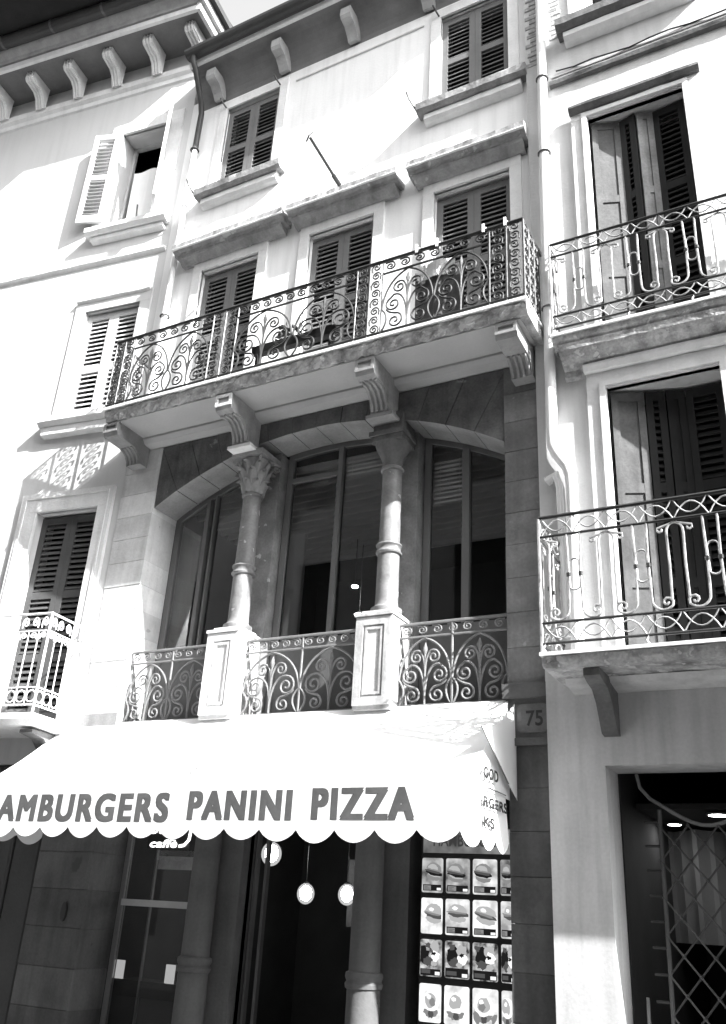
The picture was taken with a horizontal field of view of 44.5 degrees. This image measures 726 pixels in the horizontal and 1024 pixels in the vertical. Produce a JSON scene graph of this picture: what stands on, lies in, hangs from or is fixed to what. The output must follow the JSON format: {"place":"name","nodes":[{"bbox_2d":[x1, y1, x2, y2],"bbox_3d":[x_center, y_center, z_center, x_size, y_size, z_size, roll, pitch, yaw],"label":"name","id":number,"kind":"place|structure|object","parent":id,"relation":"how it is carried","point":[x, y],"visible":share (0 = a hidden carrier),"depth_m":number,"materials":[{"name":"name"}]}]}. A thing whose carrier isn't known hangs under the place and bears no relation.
{"place":"outdoors","nodes":[
{"label":"outdoors","id":0,"kind":"place"},
{"bbox_2d":[0,0,232,1023],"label":"house","id":1,"kind":"structure","parent":0,"point":[98,100],"depth_m":12.48,"materials":[{"name":"paint"}]},
{"bbox_2d":[0,612,87,749],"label":"balcony","id":2,"kind":"structure","parent":1,"relation":"attached to","point":[39,730],"depth_m":9.27,"materials":[{"name":"metal"}]},
{"bbox_2d":[119,142,162,219],"bbox_3d":[-3.225,-4.816,13.245,0.806,1.901,0.135,-6,-26,19],"label":"window","id":3,"kind":"structure","parent":1,"relation":"in","point":[142,186],"depth_m":13.25,"materials":[{"name":"paint"}]},
{"bbox_2d":[218,0,287,26],"label":"sky","id":4,"kind":"structure","parent":0,"point":[237,12],"materials":[{"name":"white"}]},
{"label":"ground","id":5,"kind":"structure","parent":0,"visible":0},
{"bbox_2d":[6,0,555,1023],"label":"house","id":6,"kind":"structure","parent":5,"relation":"on","point":[412,114],"depth_m":9.95,"materials":[{"name":"white paint"}]},
{"bbox_2d":[60,902,67,920],"bbox_3d":[-2.877,3.846,8.542,0.070,0.170,0.027,-10,-28,26],"label":"bell plate","id":7,"kind":"object","parent":6,"relation":"attached to","point":[63,911],"visible":1,"depth_m":8.53,"materials":[{"name":"black metal"}]},
{"bbox_2d":[114,959,125,978],"bbox_3d":[-2.365,4.444,8.629,0.110,0.160,0.008,-10,-28,26],"label":"card","id":8,"kind":"object","parent":6,"relation":"on","point":[120,968],"visible":1,"depth_m":8.62,"materials":[{"name":"white paper"}]},
{"bbox_2d":[99,832,192,1023],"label":"door frame","id":9,"kind":"structure","parent":6,"relation":"in","point":[165,862],"depth_m":8.70,"materials":[{"name":"metal"}]},
{"bbox_2d":[122,644,206,722],"bbox_3d":[-2.002,1.776,9.162,1.130,0.773,0.046,-10,-28,26],"label":"loggia railing","id":10,"kind":"object","parent":6,"relation":"on","point":[150,678],"visible":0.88,"depth_m":9.18,"materials":[{"name":"grey metal"}]},
{"bbox_2d":[147,827,191,849],"bbox_3d":[-1.914,3.170,8.816,0.544,0.340,0.032,-10,-28,26],"label":"cafe sign","id":11,"kind":"object","parent":6,"relation":"attached to","point":[157,839],"visible":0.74,"depth_m":8.77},
{"bbox_2d":[164,964,175,983],"bbox_3d":[-1.817,4.352,8.354,0.110,0.160,0.008,-10,-28,26],"label":"card","id":12,"kind":"object","parent":6,"relation":"on","point":[169,974],"visible":1,"depth_m":8.35,"materials":[{"name":"white paper"}]},
{"bbox_2d":[147,54,203,393],"bbox_3d":[-2.531,-3.792,11.805,0.129,5.980,0.536,-3,-25,13],"label":"drainpipe","id":13,"kind":"object","parent":6,"relation":"attached to","point":[194,150],"visible":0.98,"depth_m":12.17,"materials":[{"name":"white metal"}]},
{"bbox_2d":[146,479,240,719],"bbox_3d":[-1.762,0.933,9.932,1.125,2.966,0.082,-10,-28,26],"label":"window frame","id":14,"kind":"structure","parent":6,"relation":"in","point":[212,503],"depth_m":10.12,"materials":[{"name":"grey wood"}]},
{"bbox_2d":[199,272,255,375],"bbox_3d":[-1.640,-2.047,11.087,0.896,2.306,0.060,-10,-28,26],"label":"window","id":15,"kind":"structure","parent":6,"relation":"in","point":[243,276],"depth_m":11.39,"materials":[{"name":"grey wood"}]},
{"bbox_2d":[229,106,275,175],"bbox_3d":[-1.461,-5.048,12.460,0.896,1.556,0.060,-10,-28,26],"label":"window","id":16,"kind":"structure","parent":6,"relation":"in","point":[274,107],"depth_m":12.62,"materials":[{"name":"grey wood"}]},
{"bbox_2d":[0,700,516,853],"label":"awning","id":17,"kind":"object","parent":6,"relation":"attached to","point":[437,773],"visible":1,"depth_m":7.24,"materials":[{"name":"fabric"}]},
{"bbox_2d":[265,841,277,861],"bbox_3d":[-1.018,3.582,10.155,0.230,0.879,0.230,-10,-28,26],"label":"globe lamp","id":18,"kind":"object","parent":6,"relation":"hanging from","point":[274,854],"visible":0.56,"depth_m":9.98,"materials":[{"name":"white glass"}]},
{"bbox_2d":[239,629,355,715],"bbox_3d":[-0.596,1.538,8.458,1.328,0.773,0.046,-10,-28,26],"label":"loggia railing","id":19,"kind":"object","parent":6,"relation":"on","point":[302,648],"visible":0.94,"depth_m":8.46,"materials":[{"name":"grey metal"}]},
{"bbox_2d":[300,843,310,900],"bbox_3d":[-0.595,3.678,9.861,0.190,1.251,0.190,-10,-28,26],"label":"globe lamp","id":20,"kind":"object","parent":6,"relation":"hanging from","point":[305,893],"visible":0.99,"depth_m":9.61,"materials":[{"name":"white glass"}]},
{"bbox_2d":[264,439,374,712],"bbox_3d":[-0.333,0.635,9.244,1.300,3.089,0.082,-10,-28,26],"label":"window frame","id":21,"kind":"structure","parent":6,"relation":"in","point":[342,447],"depth_m":9.49,"materials":[{"name":"grey wood"}]},
{"bbox_2d":[102,217,543,470],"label":"balcony","id":22,"kind":"structure","parent":6,"relation":"attached to","point":[511,329],"depth_m":9.08,"materials":[{"name":"paint"}]},
{"bbox_2d":[252,321,340,367],"bbox_3d":[-0.729,-1.802,9.491,1.050,0.637,0.120,-10,-28,26],"label":"flower trough","id":23,"kind":"object","parent":22,"relation":"on","point":[315,334],"visible":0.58,"depth_m":9.50,"materials":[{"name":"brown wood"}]},
{"bbox_2d":[420,257,454,280],"bbox_3d":[0.738,-2.423,8.824,0.380,0.189,0.054,-10,-28,26],"label":"towel","id":24,"kind":"object","parent":22,"relation":"hanging from","point":[433,268],"visible":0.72,"depth_m":8.82,"materials":[{"name":"white fabric"}]},
{"bbox_2d":[435,238,439,249],"bbox_3d":[0.746,-2.676,8.859,0.024,0.100,0.064,-10,-28,26],"label":"clothes peg","id":25,"kind":"object","parent":22,"relation":"attached to","point":[436,242],"visible":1,"depth_m":8.84,"materials":[{"name":"white plastic"}]},
{"bbox_2d":[415,260,464,324],"bbox_3d":[0.751,-2.163,8.752,0.530,0.640,0.054,-10,-28,26],"label":"dark cloth","id":26,"kind":"object","parent":22,"relation":"hanging from","point":[433,304],"visible":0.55,"depth_m":8.73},
{"bbox_2d":[503,217,507,228],"bbox_3d":[1.374,-2.782,8.545,0.024,0.100,0.064,-10,-28,26],"label":"clothes peg","id":27,"kind":"object","parent":22,"relation":"attached to","point":[504,221],"visible":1,"depth_m":8.52,"materials":[{"name":"white plastic"}]},
{"bbox_2d":[306,132,341,186],"bbox_3d":[-0.470,-4.279,10.787,0.106,0.330,0.663,-14,-30,34],"label":"flagpole","id":28,"kind":"object","parent":6,"relation":"attached to","point":[336,180],"visible":0.98,"depth_m":10.77,"materials":[{"name":"black metal"}]},
{"bbox_2d":[311,234,370,344],"bbox_3d":[-0.194,-2.292,10.364,0.886,2.306,0.060,-10,-28,26],"label":"window","id":29,"kind":"structure","parent":6,"relation":"in","point":[369,235],"depth_m":10.66,"materials":[{"name":"grey wood"}]},
{"bbox_2d":[341,842,352,901],"bbox_3d":[-0.143,3.597,9.637,0.190,1.241,0.190,-10,-28,26],"label":"globe lamp","id":30,"kind":"object","parent":6,"relation":"hanging from","point":[346,893],"visible":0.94,"depth_m":9.39,"materials":[{"name":"white glass"}]},
{"bbox_2d":[351,539,358,587],"bbox_3d":[-0.089,0.682,11.795,0.100,0.690,0.100,-10,-28,26],"label":"room lamp","id":31,"kind":"object","parent":6,"relation":"hanging from","point":[354,585],"visible":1,"depth_m":11.70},
{"bbox_2d":[354,545,363,614],"bbox_3d":[-0.022,0.913,11.894,0.150,1.020,0.150,-10,-28,26],"label":"room lamp","id":32,"kind":"object","parent":6,"relation":"hanging from","point":[359,611],"visible":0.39,"depth_m":11.85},
{"bbox_2d":[347,453,382,475],"bbox_3d":[0.049,-0.517,9.662,0.490,0.270,0.029,-10,-28,26],"label":"window blind","id":33,"kind":"object","parent":6,"relation":"attached to","point":[361,472],"depth_m":9.68,"materials":[{"name":"grey wood"}]},
{"bbox_2d":[434,458,461,506],"bbox_3d":[0.885,-0.303,9.069,0.330,0.520,0.028,-10,-28,26],"label":"window blind","id":34,"kind":"object","parent":6,"relation":"attached to","point":[451,478],"depth_m":9.08,"materials":[{"name":"grey wood"}]},
{"bbox_2d":[397,613,506,706],"bbox_3d":[0.779,1.305,7.770,1.041,0.773,0.046,-10,-28,26],"label":"loggia railing","id":35,"kind":"object","parent":6,"relation":"on","point":[479,652],"visible":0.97,"depth_m":7.76,"materials":[{"name":"grey metal"}]},
{"bbox_2d":[418,438,506,703],"bbox_3d":[1.036,0.476,8.523,1.005,2.927,0.082,-10,-28,26],"label":"window frame","id":36,"kind":"structure","parent":6,"relation":"in","point":[467,450],"depth_m":8.71,"materials":[{"name":"grey wood"}]},
{"bbox_2d":[418,827,514,1023],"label":"menu board","id":37,"kind":"object","parent":6,"relation":"attached to","point":[465,961],"visible":0.82,"depth_m":6.89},
{"bbox_2d":[444,190,506,304],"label":"shutters","id":38,"kind":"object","parent":6,"relation":"in","point":[498,198],"depth_m":9.94,"materials":[{"name":"grey wood"}]},
{"bbox_2d":[448,11,503,90],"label":"shutters","id":39,"kind":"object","parent":6,"relation":"in","point":[500,49],"depth_m":11.13,"materials":[{"name":"grey wood"}]},
{"bbox_2d":[517,703,546,732],"bbox_3d":[1.365,1.659,7.144,0.255,0.230,0.014,-10,-28,26],"label":"number plate","id":40,"kind":"object","parent":6,"relation":"attached to","point":[531,718],"visible":1,"depth_m":7.14,"materials":[{"name":"stone"}]},
{"bbox_2d":[524,0,725,1023],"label":"house","id":41,"kind":"structure","parent":5,"relation":"on","point":[636,94],"depth_m":7.76,"materials":[{"name":"paint"}]},
{"bbox_2d":[544,471,570,637],"bbox_3d":[1.641,0.336,7.504,0.176,1.502,0.085,-16,-31,35],"label":"pipe stub","id":42,"kind":"object","parent":41,"relation":"attached to","point":[554,477],"visible":0.95,"depth_m":7.46,"materials":[{"name":"white metal"}]},
{"bbox_2d":[535,0,584,649],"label":"drainpipe","id":43,"kind":"object","parent":41,"relation":"attached to","point":[562,460],"visible":0.89,"depth_m":8.28,"materials":[{"name":"metal"}]},
{"bbox_2d":[537,488,725,736],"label":"balcony","id":44,"kind":"structure","parent":41,"relation":"attached to","point":[604,676],"depth_m":6.51,"materials":[{"name":"metal"}]},
{"bbox_2d":[548,193,725,382],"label":"balcony","id":45,"kind":"structure","parent":41,"relation":"attached to","point":[576,349],"depth_m":7.91,"materials":[{"name":"black metal"}]},
{"bbox_2d":[666,822,682,825],"bbox_3d":[2.757,2.765,7.850,0.150,0.022,0.150,-10,-28,26],"label":"downlight","id":46,"kind":"object","parent":41,"relation":"attached to","point":[674,824],"visible":1,"depth_m":7.80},
{"bbox_2d":[635,774,725,1023],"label":"lattice gate","id":47,"kind":"structure","parent":41,"relation":"attached to","point":[669,941],"depth_m":6.34,"materials":[{"name":"grey metal"}]},
{"bbox_2d":[668,829,725,945],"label":"curtain","id":48,"kind":"object","parent":41,"relation":"hanging from","point":[692,880],"visible":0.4,"depth_m":8.03,"materials":[{"name":"fabric"}]},
{"bbox_2d":[706,812,725,816],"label":"downlight","id":49,"kind":"object","parent":41,"relation":"attached to","point":[717,814],"visible":1,"depth_m":7.04,"materials":[{"name":"white"}]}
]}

